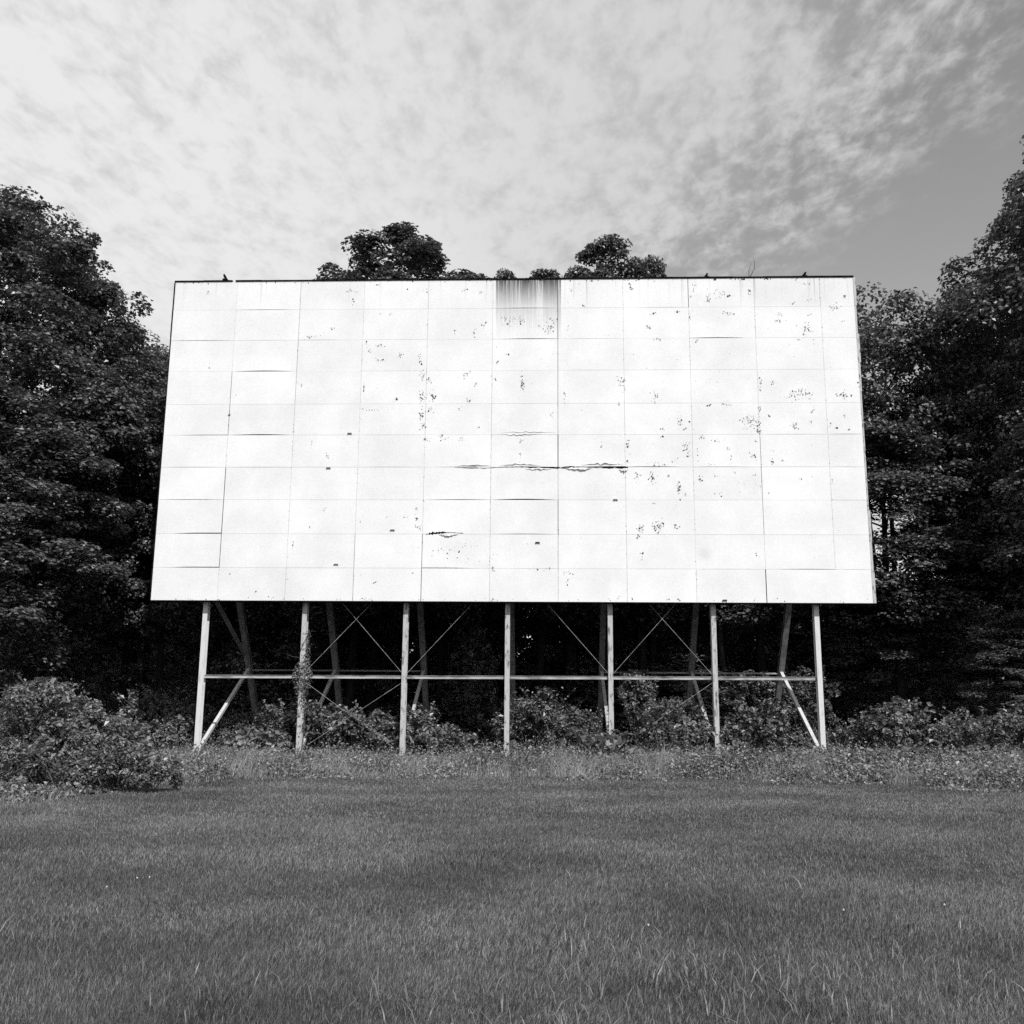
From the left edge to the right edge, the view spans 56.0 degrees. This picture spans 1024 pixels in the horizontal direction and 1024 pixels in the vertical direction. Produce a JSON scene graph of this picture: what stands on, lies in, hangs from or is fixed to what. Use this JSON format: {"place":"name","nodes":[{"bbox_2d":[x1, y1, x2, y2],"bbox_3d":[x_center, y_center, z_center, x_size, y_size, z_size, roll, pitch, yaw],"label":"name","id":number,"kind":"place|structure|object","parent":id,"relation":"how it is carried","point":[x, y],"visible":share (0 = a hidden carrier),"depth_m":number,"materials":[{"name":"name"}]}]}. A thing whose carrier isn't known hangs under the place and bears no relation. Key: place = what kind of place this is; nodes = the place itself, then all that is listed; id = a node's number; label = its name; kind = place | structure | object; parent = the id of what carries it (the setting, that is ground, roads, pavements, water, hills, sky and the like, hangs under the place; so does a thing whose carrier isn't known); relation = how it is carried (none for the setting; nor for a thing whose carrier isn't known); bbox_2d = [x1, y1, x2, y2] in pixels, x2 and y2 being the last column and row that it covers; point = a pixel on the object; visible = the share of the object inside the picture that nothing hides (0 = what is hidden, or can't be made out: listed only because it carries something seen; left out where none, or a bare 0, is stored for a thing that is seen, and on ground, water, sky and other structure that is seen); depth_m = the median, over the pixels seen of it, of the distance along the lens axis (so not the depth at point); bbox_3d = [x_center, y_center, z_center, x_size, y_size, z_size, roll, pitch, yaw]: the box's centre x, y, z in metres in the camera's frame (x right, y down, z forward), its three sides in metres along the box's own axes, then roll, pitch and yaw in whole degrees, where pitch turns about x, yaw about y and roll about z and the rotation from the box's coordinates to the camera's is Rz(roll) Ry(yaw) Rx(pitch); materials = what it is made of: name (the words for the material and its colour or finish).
{"place":"outdoors","nodes":[
{"label":"outdoors","id":0,"kind":"place"},
{"bbox_2d":[0,709,1023,1023],"bbox_3d":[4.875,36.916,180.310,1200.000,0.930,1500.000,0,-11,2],"label":"ground","id":1,"kind":"structure","parent":0,"point":[514,1019],"depth_m":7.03,"materials":[{"name":"grey plant"}]},
{"bbox_2d":[0,383,135,700],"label":"broadleaf tree","id":2,"kind":"object","parent":1,"relation":"on","point":[26,612],"visible":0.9,"depth_m":36.06,"materials":[{"name":"black plant"}]},
{"bbox_2d":[0,260,164,734],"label":"broadleaf tree","id":3,"kind":"object","parent":1,"relation":"on","point":[103,318],"visible":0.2,"depth_m":42.90,"materials":[{"name":"black plant"}]},
{"bbox_2d":[0,184,167,711],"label":"broadleaf tree","id":4,"kind":"object","parent":1,"relation":"on","point":[41,248],"visible":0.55,"depth_m":40.09,"materials":[{"name":"black plant"}]},
{"bbox_2d":[0,672,188,789],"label":"shrub","id":5,"kind":"object","parent":1,"relation":"on","point":[81,745],"visible":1,"depth_m":18.09,"materials":[{"name":"grey plant"}]},
{"bbox_2d":[38,633,152,714],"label":"understory bush","id":6,"kind":"object","parent":1,"relation":"on","point":[107,692],"visible":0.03,"depth_m":57.01,"materials":[{"name":"black plant"}]},
{"bbox_2d":[20,356,194,734],"bbox_3d":[-18.541,2.140,46.777,10.023,20.189,10.633,-9,-14,40],"label":"broadleaf tree","id":7,"kind":"object","parent":1,"relation":"on","point":[128,641],"visible":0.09,"depth_m":44.95,"materials":[{"name":"black plant"}]},
{"bbox_2d":[76,663,155,724],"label":"understory bush","id":8,"kind":"object","parent":1,"relation":"on","point":[103,687],"visible":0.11,"depth_m":49.89,"materials":[{"name":"black plant"}]},
{"bbox_2d":[93,343,168,733],"bbox_3d":[-20.181,2.132,52.565,11.714,22.503,9.774,-3,-11,16],"label":"woodland tree","id":9,"kind":"object","parent":1,"relation":"on","point":[134,658],"visible":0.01,"depth_m":51.82,"materials":[{"name":"black plant"}]},
{"bbox_2d":[108,361,167,741],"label":"woodland tree","id":10,"kind":"object","parent":1,"relation":"on","point":[146,649],"depth_m":47.45,"materials":[{"name":"black plant"}]},
{"bbox_2d":[69,408,230,746],"bbox_3d":[-15.537,2.991,43.445,8.446,17.008,7.470,1,-11,-5],"label":"broadleaf tree","id":11,"kind":"object","parent":1,"relation":"on","point":[127,619],"visible":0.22,"depth_m":41.95,"materials":[{"name":"black plant"}]},
{"bbox_2d":[129,714,193,751],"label":"shrub","id":12,"kind":"object","parent":1,"relation":"on","point":[168,731],"visible":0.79,"depth_m":34.16,"materials":[{"name":"grey plant"}]},
{"bbox_2d":[111,684,222,745],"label":"shrub","id":13,"kind":"object","parent":1,"relation":"on","point":[150,707],"visible":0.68,"depth_m":38.90,"materials":[{"name":"grey plant"}]},
{"bbox_2d":[110,633,228,719],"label":"understory bush","id":14,"kind":"object","parent":1,"relation":"on","point":[151,648],"visible":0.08,"depth_m":59.00,"materials":[{"name":"black plant"}]},
{"bbox_2d":[142,658,264,744],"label":"understory bush","id":15,"kind":"object","parent":1,"relation":"on","point":[222,683],"visible":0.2,"depth_m":44.52,"materials":[{"name":"black plant"}]},
{"bbox_2d":[140,605,291,724],"bbox_3d":[-14.927,8.675,50.535,8.152,9.085,8.286,4,-11,-16],"label":"understory bush","id":16,"kind":"object","parent":1,"relation":"on","point":[178,644],"visible":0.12,"depth_m":49.26,"materials":[{"name":"black plant"}]},
{"bbox_2d":[180,603,328,716],"bbox_3d":[-11.860,7.881,44.831,6.870,8.381,6.759,5,-12,-21],"label":"understory bush","id":17,"kind":"object","parent":1,"relation":"on","point":[236,664],"visible":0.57,"depth_m":44.63,"materials":[{"name":"black plant"}]},
{"bbox_2d":[215,723,295,755],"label":"shrub","id":18,"kind":"object","parent":1,"relation":"on","point":[253,734],"visible":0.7,"depth_m":34.07,"materials":[{"name":"grey plant"}]},
{"bbox_2d":[220,702,293,732],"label":"shrub","id":19,"kind":"object","parent":1,"relation":"on","point":[236,718],"visible":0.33,"depth_m":38.39,"materials":[{"name":"grey plant"}]},
{"bbox_2d":[182,606,331,707],"bbox_3d":[-15.529,9.681,57.029,8.748,9.728,8.607,8,-13,-35],"label":"understory bush","id":20,"kind":"object","parent":1,"relation":"on","point":[283,687],"visible":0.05,"depth_m":55.52,"materials":[{"name":"black plant"}]},
{"bbox_2d":[241,698,320,750],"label":"shrub","id":21,"kind":"object","parent":1,"relation":"on","point":[277,721],"visible":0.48,"depth_m":35.72,"materials":[{"name":"grey plant"}]},
{"bbox_2d":[235,600,353,739],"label":"woodland tree","id":22,"kind":"object","parent":1,"relation":"on","point":[269,606],"visible":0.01,"depth_m":44.47,"materials":[{"name":"black plant"}]},
{"bbox_2d":[236,619,366,711],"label":"understory bush","id":23,"kind":"object","parent":1,"relation":"on","point":[343,665],"visible":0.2,"depth_m":50.20,"materials":[{"name":"black plant"}]},
{"bbox_2d":[312,625,326,745],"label":"woodland tree","id":24,"kind":"object","parent":1,"relation":"on","point":[319,683],"depth_m":50.78,"materials":[{"name":"grey plant"}]},
{"bbox_2d":[290,699,374,753],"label":"shrub","id":25,"kind":"object","parent":1,"relation":"on","point":[319,717],"visible":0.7,"depth_m":34.80,"materials":[{"name":"grey plant"}]},
{"bbox_2d":[272,603,396,702],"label":"understory bush","id":26,"kind":"object","parent":1,"relation":"on","point":[348,627],"visible":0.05,"depth_m":62.91,"materials":[{"name":"black plant"}]},
{"bbox_2d":[266,637,418,717],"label":"understory bush","id":27,"kind":"object","parent":1,"relation":"on","point":[363,651],"visible":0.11,"depth_m":57.91,"materials":[{"name":"black plant"}]},
{"bbox_2d":[279,602,432,747],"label":"woodland tree","id":28,"kind":"object","parent":1,"relation":"on","point":[373,618],"visible":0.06,"depth_m":43.25,"materials":[{"name":"black plant"}]},
{"bbox_2d":[326,707,414,756],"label":"shrub","id":29,"kind":"object","parent":1,"relation":"on","point":[385,724],"visible":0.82,"depth_m":34.28,"materials":[{"name":"grey plant"}]},
{"bbox_2d":[312,221,488,749],"bbox_3d":[-6.716,-1.202,49.492,12.180,28.112,12.658,6,-12,-26],"label":"broadleaf tree","id":30,"kind":"object","parent":1,"relation":"on","point":[417,257],"visible":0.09,"depth_m":48.61,"materials":[{"name":"black plant"}]},
{"bbox_2d":[354,631,459,723],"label":"understory bush","id":31,"kind":"object","parent":1,"relation":"on","point":[388,684],"visible":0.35,"depth_m":48.61,"materials":[{"name":"black plant"}]},
{"bbox_2d":[363,609,465,718],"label":"understory bush","id":32,"kind":"object","parent":1,"relation":"on","point":[398,630],"visible":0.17,"depth_m":58.55,"materials":[{"name":"black plant"}]},
{"bbox_2d":[406,701,452,756],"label":"shrub","id":33,"kind":"object","parent":1,"relation":"on","point":[424,725],"visible":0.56,"depth_m":34.97,"materials":[{"name":"grey plant"}]},
{"bbox_2d":[376,601,499,726],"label":"woodland tree","id":34,"kind":"object","parent":1,"relation":"on","point":[443,610],"visible":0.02,"depth_m":43.16,"materials":[{"name":"black plant"}]},
{"bbox_2d":[415,724,479,758],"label":"shrub","id":35,"kind":"object","parent":1,"relation":"on","point":[453,736],"visible":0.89,"depth_m":32.22,"materials":[{"name":"grey plant"}]},
{"bbox_2d":[447,613,462,728],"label":"woodland tree","id":36,"kind":"object","parent":1,"relation":"on","point":[453,647],"visible":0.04,"depth_m":45.71,"materials":[{"name":"black plant"}]},
{"bbox_2d":[399,681,536,744],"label":"understory bush","id":37,"kind":"object","parent":1,"relation":"on","point":[458,699],"visible":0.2,"depth_m":41.98,"materials":[{"name":"black plant"}]},
{"bbox_2d":[439,622,516,740],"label":"sapling","id":38,"kind":"object","parent":1,"relation":"on","point":[471,640],"visible":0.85,"depth_m":42.74,"materials":[{"name":"black plant"}]},
{"bbox_2d":[409,603,551,692],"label":"understory bush","id":39,"kind":"object","parent":1,"relation":"on","point":[503,659],"depth_m":62.90,"materials":[{"name":"black plant"}]},
{"bbox_2d":[0,711,1023,805],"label":"undergrowth","id":40,"kind":"object","parent":1,"relation":"on","point":[412,762],"visible":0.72,"depth_m":24.13,"materials":[{"name":"grey plant"}]},
{"bbox_2d":[149,272,875,757],"bbox_3d":[0.036,1.031,39.088,25.808,18.990,9.094,0,-11,2],"label":"movie screen","id":41,"kind":"object","parent":1,"relation":"on","point":[603,442],"visible":1,"depth_m":35.22,"materials":[{"name":"white paint"}]},
{"bbox_2d":[287,629,315,750],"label":"climbing vine","id":42,"kind":"object","parent":41,"relation":"attached to","point":[300,669],"visible":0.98,"depth_m":34.26,"materials":[{"name":"grey plant"}]},
{"bbox_2d":[451,603,584,723],"bbox_3d":[0.052,10.014,58.145,7.878,9.698,7.750,2,-11,-9],"label":"understory bush","id":43,"kind":"object","parent":1,"relation":"on","point":[517,639],"visible":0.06,"depth_m":56.13,"materials":[{"name":"black plant"}]},
{"bbox_2d":[459,603,606,752],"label":"woodland tree","id":44,"kind":"object","parent":1,"relation":"on","point":[496,618],"visible":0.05,"depth_m":44.48,"materials":[{"name":"black plant"}]},
{"bbox_2d":[488,686,581,752],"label":"shrub","id":45,"kind":"object","parent":1,"relation":"on","point":[524,718],"visible":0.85,"depth_m":36.01,"materials":[{"name":"grey plant"}]},
{"bbox_2d":[529,268,568,748],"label":"broadleaf tree","id":46,"kind":"object","parent":1,"relation":"on","point":[553,273],"visible":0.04,"depth_m":53.04,"materials":[{"name":"black plant"}]},
{"bbox_2d":[561,614,575,747],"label":"woodland tree","id":47,"kind":"object","parent":1,"relation":"on","point":[569,657],"visible":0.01,"depth_m":46.23,"materials":[{"name":"grey plant"}]},
{"bbox_2d":[515,627,632,719],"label":"understory bush","id":48,"kind":"object","parent":1,"relation":"on","point":[582,648],"visible":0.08,"depth_m":56.50,"materials":[{"name":"black plant"}]},
{"bbox_2d":[545,706,608,752],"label":"shrub","id":49,"kind":"object","parent":1,"relation":"on","point":[572,729],"visible":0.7,"depth_m":33.90,"materials":[{"name":"grey plant"}]},
{"bbox_2d":[515,620,647,722],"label":"understory bush","id":50,"kind":"object","parent":1,"relation":"on","point":[585,634],"visible":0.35,"depth_m":47.78,"materials":[{"name":"black plant"}]},
{"bbox_2d":[529,670,647,744],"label":"understory bush","id":51,"kind":"object","parent":1,"relation":"on","point":[585,685],"visible":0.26,"depth_m":44.24,"materials":[{"name":"black plant"}]},
{"bbox_2d":[565,233,649,719],"bbox_3d":[5.103,-1.267,49.044,4.439,28.264,4.714,-7,-13,34],"label":"broadleaf tree","id":52,"kind":"object","parent":1,"relation":"on","point":[611,245],"visible":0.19,"depth_m":50.71,"materials":[{"name":"black plant"}]},
{"bbox_2d":[530,603,687,728],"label":"woodland tree","id":53,"kind":"object","parent":1,"relation":"on","point":[634,608],"visible":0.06,"depth_m":44.12,"materials":[{"name":"black plant"}]},
{"bbox_2d":[575,729,646,756],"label":"shrub","id":54,"kind":"object","parent":1,"relation":"on","point":[614,742],"visible":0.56,"depth_m":30.57,"materials":[{"name":"grey plant"}]},
{"bbox_2d":[584,751,657,772],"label":"shrub","id":55,"kind":"object","parent":1,"relation":"on","point":[625,755],"visible":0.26,"depth_m":25.82,"materials":[{"name":"grey plant"}]},
{"bbox_2d":[636,605,647,755],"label":"woodland tree","id":56,"kind":"object","parent":1,"relation":"on","point":[641,649],"depth_m":44.84,"materials":[{"name":"grey plant"}]},
{"bbox_2d":[617,669,690,750],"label":"shrub","id":57,"kind":"object","parent":1,"relation":"on","point":[626,692],"visible":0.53,"depth_m":35.56,"materials":[{"name":"grey plant"}]},
{"bbox_2d":[643,254,666,700],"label":"broadleaf tree","id":58,"kind":"object","parent":1,"relation":"on","point":[656,267],"visible":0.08,"depth_m":51.50,"materials":[{"name":"black plant"}]},
{"bbox_2d":[595,602,716,751],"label":"woodland tree","id":59,"kind":"object","parent":1,"relation":"on","point":[652,647],"visible":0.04,"depth_m":46.26,"materials":[{"name":"black plant"}]},
{"bbox_2d":[607,614,739,703],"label":"understory bush","id":60,"kind":"object","parent":1,"relation":"on","point":[632,634],"visible":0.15,"depth_m":55.42,"materials":[{"name":"black plant"}]},
{"bbox_2d":[646,720,711,753],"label":"shrub","id":61,"kind":"object","parent":1,"relation":"on","point":[684,739],"visible":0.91,"depth_m":33.09,"materials":[{"name":"grey plant"}]},
{"bbox_2d":[634,693,727,753],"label":"shrub","id":62,"kind":"object","parent":1,"relation":"on","point":[689,716],"visible":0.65,"depth_m":33.93,"materials":[{"name":"grey plant"}]},
{"bbox_2d":[621,624,743,723],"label":"understory bush","id":63,"kind":"object","parent":1,"relation":"on","point":[668,649],"visible":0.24,"depth_m":48.37,"materials":[{"name":"black plant"}]},
{"bbox_2d":[614,651,760,737],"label":"understory bush","id":64,"kind":"object","parent":1,"relation":"on","point":[706,693],"visible":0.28,"depth_m":44.59,"materials":[{"name":"black plant"}]},
{"bbox_2d":[717,621,732,751],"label":"woodland tree","id":65,"kind":"object","parent":1,"relation":"on","point":[721,647],"depth_m":46.73,"materials":[{"name":"grey plant"}]},
{"bbox_2d":[719,712,755,755],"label":"shrub","id":66,"kind":"object","parent":1,"relation":"on","point":[734,732],"visible":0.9,"depth_m":33.85,"materials":[{"name":"grey plant"}]},
{"bbox_2d":[695,608,791,724],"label":"understory bush","id":67,"kind":"object","parent":1,"relation":"on","point":[728,630],"visible":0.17,"depth_m":54.90,"materials":[{"name":"black plant"}]},
{"bbox_2d":[699,747,794,774],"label":"shrub","id":68,"kind":"object","parent":1,"relation":"on","point":[760,757],"visible":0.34,"depth_m":25.49,"materials":[{"name":"grey plant"}]},
{"bbox_2d":[668,602,845,749],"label":"woodland tree","id":69,"kind":"object","parent":1,"relation":"on","point":[750,613],"visible":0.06,"depth_m":44.80,"materials":[{"name":"black plant"}]},
{"bbox_2d":[712,685,818,743],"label":"understory bush","id":70,"kind":"object","parent":1,"relation":"on","point":[792,718],"visible":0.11,"depth_m":43.40,"materials":[{"name":"black plant"}]},
{"bbox_2d":[725,697,810,752],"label":"shrub","id":71,"kind":"object","parent":1,"relation":"on","point":[775,727],"visible":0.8,"depth_m":33.86,"materials":[{"name":"grey plant"}]},
{"bbox_2d":[773,606,793,738],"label":"woodland tree","id":72,"kind":"object","parent":1,"relation":"on","point":[787,670],"visible":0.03,"depth_m":45.51,"materials":[{"name":"grey plant"}]},
{"bbox_2d":[728,665,840,729],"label":"shrub","id":73,"kind":"object","parent":1,"relation":"on","point":[755,691],"visible":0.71,"depth_m":41.22,"materials":[{"name":"black plant"}]},
{"bbox_2d":[733,743,857,766],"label":"shrub","id":74,"kind":"object","parent":1,"relation":"on","point":[798,751],"visible":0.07,"depth_m":28.98,"materials":[{"name":"grey plant"}]},
{"bbox_2d":[727,611,871,721],"bbox_3d":[17.827,10.177,58.220,9.066,9.693,9.215,-9,-14,39],"label":"understory bush","id":75,"kind":"object","parent":1,"relation":"on","point":[836,703],"visible":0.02,"depth_m":56.53,"materials":[{"name":"black plant"}]},
{"bbox_2d":[756,647,846,739],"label":"understory bush","id":76,"kind":"object","parent":1,"relation":"on","point":[773,670],"visible":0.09,"depth_m":47.39,"materials":[{"name":"black plant"}]},
{"bbox_2d":[825,724,875,754],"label":"shrub","id":77,"kind":"object","parent":1,"relation":"on","point":[840,735],"visible":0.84,"depth_m":33.57,"materials":[{"name":"grey plant"}]},
{"bbox_2d":[770,633,934,740],"bbox_3d":[17.499,9.858,50.880,8.040,6.877,7.910,2,-11,-10],"label":"understory bush","id":78,"kind":"object","parent":1,"relation":"on","point":[847,710],"visible":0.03,"depth_m":48.92,"materials":[{"name":"black plant"}]},
{"bbox_2d":[821,313,909,747],"bbox_3d":[15.470,1.141,48.052,11.211,23.459,9.355,3,-11,-13],"label":"broadleaf tree","id":79,"kind":"object","parent":1,"relation":"on","point":[827,722],"visible":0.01,"depth_m":46.78,"materials":[{"name":"black plant"}]},
{"bbox_2d":[787,601,949,751],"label":"broadleaf tree","id":80,"kind":"object","parent":1,"relation":"on","point":[835,662],"visible":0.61,"depth_m":43.07,"materials":[{"name":"black plant"}]},
{"bbox_2d":[819,747,931,772],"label":"shrub","id":81,"kind":"object","parent":1,"relation":"on","point":[856,756],"visible":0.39,"depth_m":24.07,"materials":[{"name":"grey plant"}]},
{"bbox_2d":[862,354,928,624],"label":"woodland tree","id":82,"kind":"object","parent":1,"relation":"on","point":[892,372],"visible":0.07,"depth_m":49.35,"materials":[{"name":"black plant"}]},
{"bbox_2d":[828,633,966,737],"bbox_3d":[17.484,8.772,44.540,6.049,6.554,6.148,5,-12,-23],"label":"understory bush","id":83,"kind":"object","parent":1,"relation":"on","point":[940,693],"visible":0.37,"depth_m":43.20,"materials":[{"name":"black plant"}]},
{"bbox_2d":[790,392,1007,751],"bbox_3d":[16.583,3.077,43.761,11.922,17.530,10.545,-4,-12,23],"label":"woodland tree","id":84,"kind":"object","parent":1,"relation":"on","point":[918,561],"visible":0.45,"depth_m":41.08,"materials":[{"name":"black plant"}]},
{"bbox_2d":[849,696,961,751],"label":"shrub","id":85,"kind":"object","parent":1,"relation":"on","point":[901,724],"visible":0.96,"depth_m":32.32,"materials":[{"name":"grey plant"}]},
{"bbox_2d":[856,281,990,748],"bbox_3d":[17.620,0.448,43.707,8.057,23.140,8.501,3,-11,-15],"label":"broadleaf tree","id":86,"kind":"object","parent":1,"relation":"on","point":[894,347],"visible":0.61,"depth_m":43.00,"materials":[{"name":"black plant"}]},
{"bbox_2d":[876,746,995,771],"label":"shrub","id":87,"kind":"object","parent":1,"relation":"on","point":[967,752],"visible":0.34,"depth_m":24.24,"materials":[{"name":"grey plant"}]},
{"bbox_2d":[874,575,1005,719],"bbox_3d":[25.370,9.364,57.054,8.830,11.356,8.688,-6,-12,28],"label":"understory bush","id":88,"kind":"object","parent":1,"relation":"on","point":[971,639],"visible":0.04,"depth_m":54.99,"materials":[{"name":"black plant"}]},
{"bbox_2d":[901,298,1023,742],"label":"broadleaf tree","id":89,"kind":"object","parent":1,"relation":"on","point":[1008,389],"visible":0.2,"depth_m":43.83,"materials":[{"name":"black plant"}]},
{"bbox_2d":[903,505,1023,744],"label":"broadleaf tree","id":90,"kind":"object","parent":1,"relation":"on","point":[973,579],"visible":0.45,"depth_m":41.44,"materials":[{"name":"black plant"}]},
{"bbox_2d":[907,576,1023,740],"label":"understory bush","id":91,"kind":"object","parent":1,"relation":"on","point":[976,629],"visible":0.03,"depth_m":56.32,"materials":[{"name":"black plant"}]},
{"bbox_2d":[911,135,1023,612],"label":"broadleaf tree","id":92,"kind":"object","parent":1,"relation":"on","point":[1008,277],"visible":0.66,"depth_m":42.00,"materials":[{"name":"black plant"}]},
{"bbox_2d":[936,706,1023,750],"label":"shrub","id":93,"kind":"object","parent":1,"relation":"on","point":[1007,729],"visible":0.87,"depth_m":33.70,"materials":[{"name":"grey plant"}]},
{"bbox_2d":[949,745,1023,770],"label":"shrub","id":94,"kind":"object","parent":1,"relation":"on","point":[983,749],"visible":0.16,"depth_m":25.27,"materials":[{"name":"grey plant"}]},
{"bbox_2d":[957,609,1023,740],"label":"broadleaf tree","id":95,"kind":"object","parent":1,"relation":"on","point":[991,659],"visible":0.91,"depth_m":37.10,"materials":[{"name":"black plant"}]},
{"bbox_2d":[979,422,1023,571],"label":"broadleaf tree","id":96,"kind":"object","parent":1,"relation":"on","point":[1013,552],"visible":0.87,"depth_m":37.62,"materials":[{"name":"black plant"}]},
{"bbox_2d":[0,0,1023,656],"label":"sky","id":97,"kind":"structure","parent":0,"point":[874,141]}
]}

